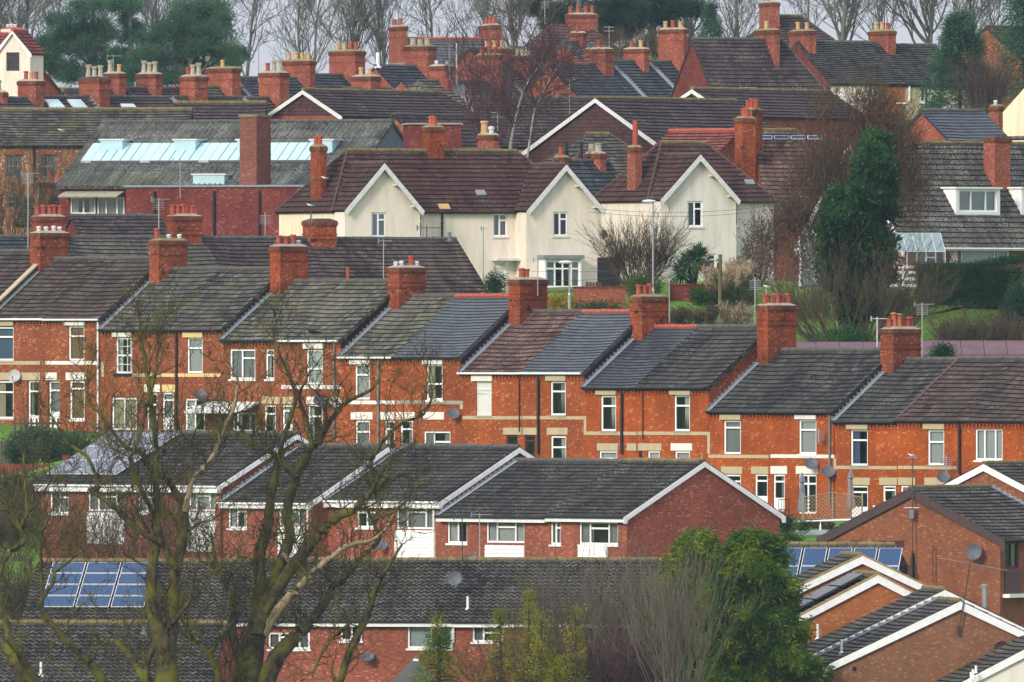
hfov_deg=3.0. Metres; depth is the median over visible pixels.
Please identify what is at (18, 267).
terraced house
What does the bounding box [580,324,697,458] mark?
terraced house
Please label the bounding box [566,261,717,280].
overhead wire
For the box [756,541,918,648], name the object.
house
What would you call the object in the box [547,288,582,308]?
shrub
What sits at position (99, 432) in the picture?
washing line
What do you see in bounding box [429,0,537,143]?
bare tree
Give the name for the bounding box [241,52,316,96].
old house
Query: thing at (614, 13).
pine tree
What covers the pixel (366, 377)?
window
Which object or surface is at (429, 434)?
window
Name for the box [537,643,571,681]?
conifer sapling
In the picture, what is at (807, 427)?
window
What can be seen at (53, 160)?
window
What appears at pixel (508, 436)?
window
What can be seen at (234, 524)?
window
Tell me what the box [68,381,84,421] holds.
window
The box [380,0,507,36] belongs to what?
bare tree
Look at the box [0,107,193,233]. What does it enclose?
mill building
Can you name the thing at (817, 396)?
terraced house
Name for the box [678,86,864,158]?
gable house
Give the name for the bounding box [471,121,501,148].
house
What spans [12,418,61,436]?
picket fence
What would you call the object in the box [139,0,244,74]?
bare tree
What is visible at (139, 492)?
window
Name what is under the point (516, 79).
old house
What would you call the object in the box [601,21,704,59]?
thicket
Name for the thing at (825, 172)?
beech tree
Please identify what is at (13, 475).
scrub
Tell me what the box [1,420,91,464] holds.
shrub
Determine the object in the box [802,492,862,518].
trellis
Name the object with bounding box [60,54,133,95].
old house
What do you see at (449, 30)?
aerial mast
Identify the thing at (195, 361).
window
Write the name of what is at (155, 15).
bare tree
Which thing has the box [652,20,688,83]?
old house
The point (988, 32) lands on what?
old house
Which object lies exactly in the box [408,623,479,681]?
conifer sapling
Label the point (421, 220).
window
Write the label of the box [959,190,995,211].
window
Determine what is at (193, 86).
old house
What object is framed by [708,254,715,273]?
window
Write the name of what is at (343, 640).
window
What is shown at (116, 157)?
workshop
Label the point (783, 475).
door
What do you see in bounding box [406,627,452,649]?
window
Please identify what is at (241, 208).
brick building
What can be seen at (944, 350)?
shrub
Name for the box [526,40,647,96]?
old house
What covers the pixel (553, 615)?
thicket
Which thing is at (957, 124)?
house
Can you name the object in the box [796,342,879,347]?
fence
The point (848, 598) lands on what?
gabled house
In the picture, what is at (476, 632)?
window
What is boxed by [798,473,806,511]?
parasol
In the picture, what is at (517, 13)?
bare tree
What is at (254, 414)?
window
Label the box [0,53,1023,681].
ground
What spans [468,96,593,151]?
house
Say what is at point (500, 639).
conifer sapling
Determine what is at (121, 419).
window
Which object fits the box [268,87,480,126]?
gable house
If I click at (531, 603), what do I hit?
conifer sapling
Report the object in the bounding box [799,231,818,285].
conservatory
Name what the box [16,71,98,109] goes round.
old house
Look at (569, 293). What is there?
street lamp
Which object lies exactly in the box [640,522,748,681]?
cypress
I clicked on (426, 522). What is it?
window
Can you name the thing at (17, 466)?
fence
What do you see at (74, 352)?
window
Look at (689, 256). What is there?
cabbage palm
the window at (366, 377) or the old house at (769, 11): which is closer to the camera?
the window at (366, 377)
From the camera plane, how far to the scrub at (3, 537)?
954.58 m
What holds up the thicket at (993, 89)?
on the ground at (4, 429)
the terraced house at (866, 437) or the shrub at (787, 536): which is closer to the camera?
the shrub at (787, 536)
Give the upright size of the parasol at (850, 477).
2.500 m
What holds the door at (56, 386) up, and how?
in the terraced house at (108, 279)
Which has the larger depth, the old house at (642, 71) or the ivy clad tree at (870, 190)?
the old house at (642, 71)
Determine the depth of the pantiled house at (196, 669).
898.31 m
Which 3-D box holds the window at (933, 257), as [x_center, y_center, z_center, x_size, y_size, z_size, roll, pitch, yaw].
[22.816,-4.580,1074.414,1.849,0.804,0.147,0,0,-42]
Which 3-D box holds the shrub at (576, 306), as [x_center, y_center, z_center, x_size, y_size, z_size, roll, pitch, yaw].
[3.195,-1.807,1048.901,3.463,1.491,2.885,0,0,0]
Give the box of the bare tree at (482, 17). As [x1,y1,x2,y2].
[439,0,514,36]
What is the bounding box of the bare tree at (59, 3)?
[0,0,74,77]
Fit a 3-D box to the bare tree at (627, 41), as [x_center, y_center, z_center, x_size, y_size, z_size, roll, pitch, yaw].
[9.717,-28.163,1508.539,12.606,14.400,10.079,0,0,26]
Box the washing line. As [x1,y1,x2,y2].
[91,423,124,441]
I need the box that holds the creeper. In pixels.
[170,71,184,94]
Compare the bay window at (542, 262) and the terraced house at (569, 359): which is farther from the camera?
the bay window at (542, 262)
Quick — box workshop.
[55,119,402,222]
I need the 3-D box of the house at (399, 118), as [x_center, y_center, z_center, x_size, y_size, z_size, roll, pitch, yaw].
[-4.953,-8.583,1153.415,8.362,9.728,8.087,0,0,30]
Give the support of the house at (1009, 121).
on the ground at (4, 429)
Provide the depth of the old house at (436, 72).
1287.27 m
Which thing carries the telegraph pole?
on the ground at (4, 429)
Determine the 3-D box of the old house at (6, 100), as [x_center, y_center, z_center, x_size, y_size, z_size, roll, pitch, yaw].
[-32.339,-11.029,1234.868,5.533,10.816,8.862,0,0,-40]
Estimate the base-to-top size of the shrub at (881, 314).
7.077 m
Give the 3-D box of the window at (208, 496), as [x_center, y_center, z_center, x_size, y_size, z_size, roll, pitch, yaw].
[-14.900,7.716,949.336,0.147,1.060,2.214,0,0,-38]
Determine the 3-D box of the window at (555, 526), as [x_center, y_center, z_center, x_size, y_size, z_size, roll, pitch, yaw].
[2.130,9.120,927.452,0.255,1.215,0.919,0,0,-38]
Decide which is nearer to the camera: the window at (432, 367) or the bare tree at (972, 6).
the window at (432, 367)
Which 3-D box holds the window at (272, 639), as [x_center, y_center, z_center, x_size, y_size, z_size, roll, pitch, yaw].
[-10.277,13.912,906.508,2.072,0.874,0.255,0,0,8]
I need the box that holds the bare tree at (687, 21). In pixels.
[670,0,713,43]
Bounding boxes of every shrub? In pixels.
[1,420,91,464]
[2,435,43,465]
[31,464,265,558]
[85,425,231,558]
[482,267,510,293]
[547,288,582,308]
[547,294,594,308]
[565,204,715,284]
[580,296,627,308]
[616,267,667,303]
[686,282,711,308]
[717,210,969,342]
[736,235,759,272]
[738,215,778,286]
[779,506,800,534]
[779,528,805,541]
[791,517,814,534]
[805,321,878,346]
[886,282,913,311]
[926,340,957,356]
[993,274,1023,340]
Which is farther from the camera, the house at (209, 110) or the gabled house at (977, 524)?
the house at (209, 110)
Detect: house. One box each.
[0,80,41,109]
[0,171,80,255]
[0,172,70,303]
[0,256,105,426]
[0,619,234,681]
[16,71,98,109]
[21,558,232,620]
[34,429,308,558]
[41,197,188,431]
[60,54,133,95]
[70,158,218,266]
[77,64,176,109]
[97,266,221,432]
[126,60,179,94]
[161,234,309,429]
[167,63,248,104]
[174,100,267,119]
[184,278,340,430]
[203,213,328,278]
[204,60,252,95]
[217,443,394,558]
[217,515,474,681]
[238,59,290,112]
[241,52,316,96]
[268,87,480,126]
[274,116,606,289]
[277,225,441,442]
[301,218,489,293]
[315,42,366,87]
[321,443,535,557]
[336,293,455,447]
[342,67,393,88]
[372,38,457,88]
[388,16,501,64]
[388,112,480,148]
[391,257,548,446]
[395,61,469,107]
[434,458,623,557]
[452,557,665,681]
[453,44,526,99]
[455,40,543,79]
[456,309,581,447]
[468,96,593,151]
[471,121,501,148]
[502,47,540,88]
[518,278,669,457]
[520,96,773,162]
[524,0,622,61]
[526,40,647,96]
[541,131,644,174]
[543,24,592,65]
[543,452,785,558]
[552,142,618,195]
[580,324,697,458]
[594,107,778,282]
[614,40,673,96]
[633,278,797,462]
[645,98,763,182]
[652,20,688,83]
[670,21,825,96]
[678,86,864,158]
[705,347,830,504]
[746,0,835,45]
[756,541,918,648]
[757,128,839,280]
[766,302,933,518]
[768,570,913,681]
[788,22,870,122]
[795,551,925,598]
[797,584,1023,677]
[807,558,1023,681]
[815,457,1023,626]
[830,356,956,517]
[834,40,905,128]
[867,22,931,119]
[893,355,1016,492]
[896,43,969,108]
[901,108,1012,141]
[935,635,1023,681]
[942,460,1023,501]
[953,356,1023,475]
[956,24,1022,111]
[988,89,1023,141]
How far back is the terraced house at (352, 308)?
1011.61 m
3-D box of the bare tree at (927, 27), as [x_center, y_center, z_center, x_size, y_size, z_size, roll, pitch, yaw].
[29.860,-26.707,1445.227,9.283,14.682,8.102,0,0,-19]
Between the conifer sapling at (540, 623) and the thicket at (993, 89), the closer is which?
the conifer sapling at (540, 623)
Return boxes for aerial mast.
[61,132,61,173]
[253,42,263,81]
[310,208,310,256]
[311,179,324,218]
[444,29,454,79]
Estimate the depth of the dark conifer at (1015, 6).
1289.52 m
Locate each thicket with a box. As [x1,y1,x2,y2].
[0,123,90,234]
[424,617,608,681]
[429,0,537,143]
[468,565,652,681]
[478,612,717,681]
[490,524,721,681]
[586,509,771,681]
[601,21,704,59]
[942,48,1023,112]
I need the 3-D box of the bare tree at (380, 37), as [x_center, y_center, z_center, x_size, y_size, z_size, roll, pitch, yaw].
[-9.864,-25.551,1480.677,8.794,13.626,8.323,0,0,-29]
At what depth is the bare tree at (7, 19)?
1495.30 m
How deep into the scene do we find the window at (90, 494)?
955.99 m
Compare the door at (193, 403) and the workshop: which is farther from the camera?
the workshop
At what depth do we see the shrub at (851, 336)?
1026.49 m
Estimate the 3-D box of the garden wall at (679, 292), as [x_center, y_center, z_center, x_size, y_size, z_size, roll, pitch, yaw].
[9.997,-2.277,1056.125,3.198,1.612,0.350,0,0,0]
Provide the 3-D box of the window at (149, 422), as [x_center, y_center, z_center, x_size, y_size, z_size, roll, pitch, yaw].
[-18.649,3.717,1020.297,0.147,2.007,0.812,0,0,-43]
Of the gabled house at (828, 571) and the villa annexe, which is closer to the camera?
the gabled house at (828, 571)
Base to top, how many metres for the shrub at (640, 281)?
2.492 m
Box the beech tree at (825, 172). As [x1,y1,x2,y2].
[734,61,949,336]
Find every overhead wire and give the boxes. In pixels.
[505,260,712,271]
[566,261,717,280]
[593,204,778,212]
[594,210,766,216]
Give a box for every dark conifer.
[695,0,724,36]
[913,6,1004,112]
[980,0,1023,109]
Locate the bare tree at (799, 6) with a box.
[782,0,843,25]
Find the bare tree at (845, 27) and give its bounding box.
[801,0,883,39]
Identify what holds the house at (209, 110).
on the ground at (4, 429)
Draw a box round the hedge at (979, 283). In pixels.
[911,252,1023,312]
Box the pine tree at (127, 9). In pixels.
[97,0,161,85]
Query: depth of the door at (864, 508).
981.54 m
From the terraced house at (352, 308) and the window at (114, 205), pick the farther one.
the window at (114, 205)
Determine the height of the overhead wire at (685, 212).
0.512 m
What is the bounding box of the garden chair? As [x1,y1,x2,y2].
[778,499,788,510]
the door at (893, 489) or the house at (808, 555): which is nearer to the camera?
the house at (808, 555)
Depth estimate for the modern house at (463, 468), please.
939.24 m
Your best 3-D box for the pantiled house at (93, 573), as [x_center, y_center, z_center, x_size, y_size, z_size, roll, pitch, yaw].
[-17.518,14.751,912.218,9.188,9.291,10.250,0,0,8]
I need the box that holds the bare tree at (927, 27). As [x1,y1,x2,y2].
[865,0,953,43]
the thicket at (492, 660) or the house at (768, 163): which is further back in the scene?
the house at (768, 163)
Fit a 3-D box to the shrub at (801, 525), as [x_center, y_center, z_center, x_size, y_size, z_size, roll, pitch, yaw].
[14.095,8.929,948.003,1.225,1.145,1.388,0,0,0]
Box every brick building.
[124,114,303,235]
[401,123,462,148]
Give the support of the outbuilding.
on the ground at (4, 429)
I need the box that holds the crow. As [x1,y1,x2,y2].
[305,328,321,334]
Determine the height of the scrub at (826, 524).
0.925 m
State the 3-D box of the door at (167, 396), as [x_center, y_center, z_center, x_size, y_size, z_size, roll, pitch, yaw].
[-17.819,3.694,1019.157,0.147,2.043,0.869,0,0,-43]
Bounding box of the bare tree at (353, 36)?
[291,0,395,60]
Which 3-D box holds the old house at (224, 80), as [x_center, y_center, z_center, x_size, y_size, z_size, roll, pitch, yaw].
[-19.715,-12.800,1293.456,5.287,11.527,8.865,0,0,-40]
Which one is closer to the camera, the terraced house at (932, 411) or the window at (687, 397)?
the terraced house at (932, 411)
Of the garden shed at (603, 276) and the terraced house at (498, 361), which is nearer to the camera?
the terraced house at (498, 361)
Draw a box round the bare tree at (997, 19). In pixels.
[968,0,1023,32]
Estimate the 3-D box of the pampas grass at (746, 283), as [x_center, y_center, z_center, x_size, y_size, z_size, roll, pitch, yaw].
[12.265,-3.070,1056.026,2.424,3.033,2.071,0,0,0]
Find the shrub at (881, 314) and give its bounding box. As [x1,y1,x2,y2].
[717,210,969,342]
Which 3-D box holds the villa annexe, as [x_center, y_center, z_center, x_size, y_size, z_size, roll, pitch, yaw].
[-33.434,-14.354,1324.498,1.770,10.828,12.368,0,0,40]
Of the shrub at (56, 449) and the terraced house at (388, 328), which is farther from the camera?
the terraced house at (388, 328)
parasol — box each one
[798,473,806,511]
[846,469,854,517]
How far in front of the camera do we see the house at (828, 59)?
1294.94 m
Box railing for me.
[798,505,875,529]
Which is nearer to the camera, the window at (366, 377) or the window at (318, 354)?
the window at (366, 377)
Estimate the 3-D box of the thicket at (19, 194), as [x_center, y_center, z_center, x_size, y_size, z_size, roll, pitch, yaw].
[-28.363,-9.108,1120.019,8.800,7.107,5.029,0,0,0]
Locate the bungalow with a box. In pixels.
[794,135,1023,283]
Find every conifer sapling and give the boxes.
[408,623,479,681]
[419,610,455,681]
[478,604,517,681]
[509,588,544,681]
[523,609,558,681]
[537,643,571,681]
[557,604,594,681]
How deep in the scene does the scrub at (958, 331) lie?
1027.51 m
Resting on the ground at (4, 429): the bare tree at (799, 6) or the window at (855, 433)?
the bare tree at (799, 6)
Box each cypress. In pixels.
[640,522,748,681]
[681,522,838,681]
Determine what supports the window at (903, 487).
in the terraced house at (932, 411)
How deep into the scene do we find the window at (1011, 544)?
923.65 m
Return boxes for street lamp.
[558,260,572,308]
[642,200,655,293]
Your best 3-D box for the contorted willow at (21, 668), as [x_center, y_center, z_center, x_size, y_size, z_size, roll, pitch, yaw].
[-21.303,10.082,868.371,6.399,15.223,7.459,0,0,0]
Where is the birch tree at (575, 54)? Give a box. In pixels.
[460,0,646,157]
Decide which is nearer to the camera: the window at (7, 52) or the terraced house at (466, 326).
the terraced house at (466, 326)
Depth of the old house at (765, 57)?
1238.96 m
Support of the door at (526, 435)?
in the terraced house at (569, 359)
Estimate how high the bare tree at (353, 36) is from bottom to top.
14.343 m
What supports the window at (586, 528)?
in the modern house at (656, 501)
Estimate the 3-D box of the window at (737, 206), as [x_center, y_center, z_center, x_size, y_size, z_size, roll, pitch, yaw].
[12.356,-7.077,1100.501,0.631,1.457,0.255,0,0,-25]
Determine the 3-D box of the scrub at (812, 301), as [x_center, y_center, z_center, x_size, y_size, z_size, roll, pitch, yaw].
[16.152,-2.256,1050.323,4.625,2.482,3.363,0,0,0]
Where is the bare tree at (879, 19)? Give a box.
[840,0,913,39]
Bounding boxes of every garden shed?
[597,257,619,285]
[792,530,828,534]
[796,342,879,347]
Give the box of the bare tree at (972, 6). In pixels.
[909,0,1010,49]
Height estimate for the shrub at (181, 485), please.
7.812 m
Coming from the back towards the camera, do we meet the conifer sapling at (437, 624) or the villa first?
the villa
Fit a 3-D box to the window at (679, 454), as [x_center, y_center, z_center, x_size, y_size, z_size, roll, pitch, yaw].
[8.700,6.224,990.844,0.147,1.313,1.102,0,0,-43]
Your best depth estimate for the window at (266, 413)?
1013.44 m
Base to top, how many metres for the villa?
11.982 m
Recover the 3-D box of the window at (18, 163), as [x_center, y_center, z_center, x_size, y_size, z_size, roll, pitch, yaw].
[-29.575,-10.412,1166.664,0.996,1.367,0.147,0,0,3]
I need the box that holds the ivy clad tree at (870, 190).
[808,123,908,331]
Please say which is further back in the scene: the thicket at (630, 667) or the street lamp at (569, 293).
the street lamp at (569, 293)
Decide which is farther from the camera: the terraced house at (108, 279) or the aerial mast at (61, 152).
the aerial mast at (61, 152)
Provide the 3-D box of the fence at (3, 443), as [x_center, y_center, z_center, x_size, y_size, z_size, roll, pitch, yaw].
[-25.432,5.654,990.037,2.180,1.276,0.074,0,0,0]
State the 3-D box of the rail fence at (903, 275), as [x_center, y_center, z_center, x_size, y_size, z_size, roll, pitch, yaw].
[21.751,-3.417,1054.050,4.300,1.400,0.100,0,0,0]
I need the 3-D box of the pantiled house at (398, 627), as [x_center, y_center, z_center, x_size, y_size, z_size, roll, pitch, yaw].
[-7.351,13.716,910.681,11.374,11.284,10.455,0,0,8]
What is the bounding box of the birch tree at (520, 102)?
[426,0,617,148]
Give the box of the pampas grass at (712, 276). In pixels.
[700,261,752,311]
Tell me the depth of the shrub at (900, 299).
1049.94 m
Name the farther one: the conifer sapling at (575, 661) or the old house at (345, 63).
the old house at (345, 63)
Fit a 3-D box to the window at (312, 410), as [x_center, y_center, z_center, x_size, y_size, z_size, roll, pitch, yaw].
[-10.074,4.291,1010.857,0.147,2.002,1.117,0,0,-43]
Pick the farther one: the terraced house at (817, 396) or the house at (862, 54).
the house at (862, 54)
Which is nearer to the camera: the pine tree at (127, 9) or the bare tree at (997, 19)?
the pine tree at (127, 9)
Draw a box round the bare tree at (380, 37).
[337,0,429,64]
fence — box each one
[0,464,52,475]
[1,440,29,464]
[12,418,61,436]
[586,282,601,285]
[890,264,915,286]
[920,341,1023,356]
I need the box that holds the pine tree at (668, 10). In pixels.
[632,0,707,52]
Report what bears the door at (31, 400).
in the terraced house at (31, 301)
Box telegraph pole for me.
[716,254,721,320]
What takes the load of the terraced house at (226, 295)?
on the ground at (4, 429)
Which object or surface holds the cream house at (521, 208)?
on the ground at (4, 429)
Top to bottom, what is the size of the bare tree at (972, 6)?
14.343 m
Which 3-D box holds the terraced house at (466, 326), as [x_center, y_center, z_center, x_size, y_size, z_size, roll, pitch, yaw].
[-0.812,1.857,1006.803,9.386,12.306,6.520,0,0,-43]
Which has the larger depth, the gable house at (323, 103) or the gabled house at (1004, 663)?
the gable house at (323, 103)
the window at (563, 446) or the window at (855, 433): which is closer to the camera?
the window at (855, 433)
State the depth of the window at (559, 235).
1085.67 m
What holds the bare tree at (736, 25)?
on the ground at (4, 429)
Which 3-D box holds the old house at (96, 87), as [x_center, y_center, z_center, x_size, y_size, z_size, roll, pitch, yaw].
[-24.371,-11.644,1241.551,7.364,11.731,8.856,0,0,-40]
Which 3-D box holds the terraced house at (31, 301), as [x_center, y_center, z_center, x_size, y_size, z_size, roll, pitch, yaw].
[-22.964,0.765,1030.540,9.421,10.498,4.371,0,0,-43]
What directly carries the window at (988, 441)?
in the terraced house at (989, 420)
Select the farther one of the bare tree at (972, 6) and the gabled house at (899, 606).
the bare tree at (972, 6)
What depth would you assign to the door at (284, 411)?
1012.69 m
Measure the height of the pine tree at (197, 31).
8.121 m
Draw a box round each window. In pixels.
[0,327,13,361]
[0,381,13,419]
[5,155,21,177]
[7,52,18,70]
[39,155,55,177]
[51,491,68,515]
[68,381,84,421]
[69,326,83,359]
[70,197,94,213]
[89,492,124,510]
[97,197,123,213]
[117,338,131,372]
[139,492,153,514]
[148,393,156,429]
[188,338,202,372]
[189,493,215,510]
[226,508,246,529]
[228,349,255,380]
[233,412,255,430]
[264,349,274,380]
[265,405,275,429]
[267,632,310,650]
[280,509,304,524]
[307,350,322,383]
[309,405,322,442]
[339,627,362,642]
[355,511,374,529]
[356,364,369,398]
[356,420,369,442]
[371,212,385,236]
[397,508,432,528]
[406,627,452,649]
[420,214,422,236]
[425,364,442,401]
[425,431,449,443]
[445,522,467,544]
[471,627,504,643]
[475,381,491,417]
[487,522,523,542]
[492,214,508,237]
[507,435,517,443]
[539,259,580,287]
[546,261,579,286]
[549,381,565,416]
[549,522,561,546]
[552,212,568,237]
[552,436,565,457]
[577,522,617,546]
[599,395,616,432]
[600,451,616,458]
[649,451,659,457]
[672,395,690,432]
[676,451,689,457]
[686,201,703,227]
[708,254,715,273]
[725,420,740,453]
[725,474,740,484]
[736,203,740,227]
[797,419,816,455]
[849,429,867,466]
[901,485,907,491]
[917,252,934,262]
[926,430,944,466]
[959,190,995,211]
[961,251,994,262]
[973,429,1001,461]
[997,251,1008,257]
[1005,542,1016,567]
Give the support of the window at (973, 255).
in the bungalow
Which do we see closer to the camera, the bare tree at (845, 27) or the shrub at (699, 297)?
the shrub at (699, 297)
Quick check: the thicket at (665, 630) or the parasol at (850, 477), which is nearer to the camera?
the thicket at (665, 630)
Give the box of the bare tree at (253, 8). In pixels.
[168,0,304,75]
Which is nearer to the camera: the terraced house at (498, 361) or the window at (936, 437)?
the window at (936, 437)
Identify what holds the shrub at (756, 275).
on the ground at (4, 429)
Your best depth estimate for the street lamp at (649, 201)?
1045.96 m
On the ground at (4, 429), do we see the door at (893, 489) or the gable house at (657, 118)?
the gable house at (657, 118)
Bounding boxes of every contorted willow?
[0,399,102,681]
[4,258,299,681]
[147,269,483,681]
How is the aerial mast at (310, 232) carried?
on the house at (243, 251)
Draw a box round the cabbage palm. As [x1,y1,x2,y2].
[664,241,715,286]
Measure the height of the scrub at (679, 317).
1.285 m
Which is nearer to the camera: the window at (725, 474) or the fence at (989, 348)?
the window at (725, 474)
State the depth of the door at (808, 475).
984.18 m
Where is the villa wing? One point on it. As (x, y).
(21, 50)
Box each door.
[29,380,38,425]
[50,381,59,427]
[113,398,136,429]
[163,392,173,429]
[186,399,204,429]
[283,405,292,430]
[386,420,394,443]
[401,420,412,443]
[495,261,505,279]
[526,435,534,456]
[756,474,767,502]
[774,474,784,510]
[799,474,815,513]
[852,485,867,516]
[884,485,895,500]
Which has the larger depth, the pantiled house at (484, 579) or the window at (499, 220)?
the window at (499, 220)
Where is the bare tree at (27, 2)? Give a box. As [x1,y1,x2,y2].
[0,0,72,38]
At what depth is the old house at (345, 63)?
1317.81 m
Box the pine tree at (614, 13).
[513,0,656,44]
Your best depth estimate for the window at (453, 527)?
933.62 m
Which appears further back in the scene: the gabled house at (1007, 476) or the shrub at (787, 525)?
the shrub at (787, 525)
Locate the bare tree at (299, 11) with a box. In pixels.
[262,0,363,72]
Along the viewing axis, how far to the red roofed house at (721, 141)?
1118.01 m
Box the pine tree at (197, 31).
[116,0,253,86]
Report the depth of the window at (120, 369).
1022.13 m
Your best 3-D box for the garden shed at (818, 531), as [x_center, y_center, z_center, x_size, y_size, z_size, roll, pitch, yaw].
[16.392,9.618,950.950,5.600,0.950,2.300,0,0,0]
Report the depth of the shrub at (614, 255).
1061.49 m
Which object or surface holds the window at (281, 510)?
in the modern house at (329, 473)
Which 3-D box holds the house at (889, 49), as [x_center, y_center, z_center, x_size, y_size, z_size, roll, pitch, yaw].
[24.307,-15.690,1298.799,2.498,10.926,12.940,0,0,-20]
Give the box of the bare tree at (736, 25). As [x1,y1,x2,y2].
[683,0,765,36]
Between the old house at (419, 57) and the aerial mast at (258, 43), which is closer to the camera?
the aerial mast at (258, 43)
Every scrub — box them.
[0,460,56,504]
[0,473,73,562]
[0,537,61,619]
[669,303,722,323]
[715,299,753,323]
[786,283,836,320]
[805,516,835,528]
[926,298,1023,353]
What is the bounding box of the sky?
[0,0,1022,86]
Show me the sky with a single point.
(902, 36)
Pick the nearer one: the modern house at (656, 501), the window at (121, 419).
the modern house at (656, 501)
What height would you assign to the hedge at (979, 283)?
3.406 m
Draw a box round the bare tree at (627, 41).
[624,0,679,45]
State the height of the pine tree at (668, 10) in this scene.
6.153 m
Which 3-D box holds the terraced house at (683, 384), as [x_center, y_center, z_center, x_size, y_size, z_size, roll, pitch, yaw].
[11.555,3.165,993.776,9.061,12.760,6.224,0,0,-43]
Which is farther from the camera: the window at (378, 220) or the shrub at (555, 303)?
the window at (378, 220)
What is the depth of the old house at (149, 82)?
1289.42 m
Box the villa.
[0,24,21,43]
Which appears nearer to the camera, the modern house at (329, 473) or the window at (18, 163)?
the modern house at (329, 473)
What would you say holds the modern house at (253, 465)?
on the ground at (4, 429)
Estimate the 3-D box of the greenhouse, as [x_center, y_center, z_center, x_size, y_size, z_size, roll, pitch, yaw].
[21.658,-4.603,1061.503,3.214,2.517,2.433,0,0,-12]
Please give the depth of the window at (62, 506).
958.33 m
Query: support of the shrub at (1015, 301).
on the ground at (4, 429)
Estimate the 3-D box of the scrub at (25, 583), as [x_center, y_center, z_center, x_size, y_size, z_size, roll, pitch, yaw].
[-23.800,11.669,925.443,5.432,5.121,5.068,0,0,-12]
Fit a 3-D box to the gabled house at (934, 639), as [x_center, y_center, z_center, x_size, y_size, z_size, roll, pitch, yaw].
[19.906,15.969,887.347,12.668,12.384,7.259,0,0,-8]
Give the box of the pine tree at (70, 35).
[32,0,135,87]
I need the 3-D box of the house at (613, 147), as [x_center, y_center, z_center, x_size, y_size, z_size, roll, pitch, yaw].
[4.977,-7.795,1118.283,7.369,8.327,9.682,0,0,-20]
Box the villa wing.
[0,28,45,95]
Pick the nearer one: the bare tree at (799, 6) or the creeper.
the creeper
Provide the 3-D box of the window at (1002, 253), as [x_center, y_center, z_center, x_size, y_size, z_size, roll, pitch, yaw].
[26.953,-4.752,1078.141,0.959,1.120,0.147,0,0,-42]
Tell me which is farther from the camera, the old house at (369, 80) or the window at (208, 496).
the old house at (369, 80)
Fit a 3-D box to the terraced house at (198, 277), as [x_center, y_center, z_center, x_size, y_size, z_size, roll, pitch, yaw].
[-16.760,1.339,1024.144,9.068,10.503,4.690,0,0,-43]
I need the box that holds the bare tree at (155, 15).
[96,0,188,46]
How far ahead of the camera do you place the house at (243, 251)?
1044.40 m
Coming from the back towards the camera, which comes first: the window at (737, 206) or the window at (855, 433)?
the window at (737, 206)
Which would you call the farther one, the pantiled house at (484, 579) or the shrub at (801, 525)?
the shrub at (801, 525)
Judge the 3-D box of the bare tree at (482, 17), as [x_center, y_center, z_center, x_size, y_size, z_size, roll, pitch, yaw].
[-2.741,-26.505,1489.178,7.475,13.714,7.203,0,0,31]
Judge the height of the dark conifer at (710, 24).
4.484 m
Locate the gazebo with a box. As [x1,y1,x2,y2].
[391,656,435,681]
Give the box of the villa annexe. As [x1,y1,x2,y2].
[43,69,61,94]
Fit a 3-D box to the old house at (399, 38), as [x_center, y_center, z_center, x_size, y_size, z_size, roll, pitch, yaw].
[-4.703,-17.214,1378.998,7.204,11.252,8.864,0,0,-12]
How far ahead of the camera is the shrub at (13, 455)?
979.73 m
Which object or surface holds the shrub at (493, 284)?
on the ground at (4, 429)
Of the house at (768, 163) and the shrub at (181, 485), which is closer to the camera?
the shrub at (181, 485)
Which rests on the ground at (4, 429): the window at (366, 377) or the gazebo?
the gazebo
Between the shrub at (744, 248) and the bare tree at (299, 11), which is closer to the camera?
the shrub at (744, 248)
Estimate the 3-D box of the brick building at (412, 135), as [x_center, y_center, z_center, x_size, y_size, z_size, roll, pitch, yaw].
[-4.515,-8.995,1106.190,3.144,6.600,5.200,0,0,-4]
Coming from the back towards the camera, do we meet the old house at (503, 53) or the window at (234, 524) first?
the old house at (503, 53)
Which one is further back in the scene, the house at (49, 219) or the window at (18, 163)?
the window at (18, 163)
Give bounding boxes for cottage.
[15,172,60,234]
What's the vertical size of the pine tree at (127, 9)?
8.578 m
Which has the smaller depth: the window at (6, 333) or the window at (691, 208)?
the window at (6, 333)
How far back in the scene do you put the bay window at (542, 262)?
1085.14 m
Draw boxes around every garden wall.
[573,286,626,308]
[668,284,725,302]
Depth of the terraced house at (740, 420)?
988.29 m
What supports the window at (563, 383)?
in the terraced house at (569, 359)
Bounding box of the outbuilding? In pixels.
[66,213,166,235]
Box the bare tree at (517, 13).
[470,0,565,46]
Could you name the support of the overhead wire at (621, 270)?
attached to the telegraph pole
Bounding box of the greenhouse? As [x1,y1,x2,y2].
[895,233,945,277]
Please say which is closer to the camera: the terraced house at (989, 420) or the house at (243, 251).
the terraced house at (989, 420)
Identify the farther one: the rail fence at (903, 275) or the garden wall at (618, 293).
the rail fence at (903, 275)
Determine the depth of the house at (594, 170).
1108.97 m
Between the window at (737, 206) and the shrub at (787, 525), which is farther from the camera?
the window at (737, 206)
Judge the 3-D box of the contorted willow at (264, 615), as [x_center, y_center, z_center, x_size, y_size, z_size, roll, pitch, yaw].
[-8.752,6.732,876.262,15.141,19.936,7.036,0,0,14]
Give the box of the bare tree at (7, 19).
[0,0,57,30]
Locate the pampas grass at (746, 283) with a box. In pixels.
[722,257,758,305]

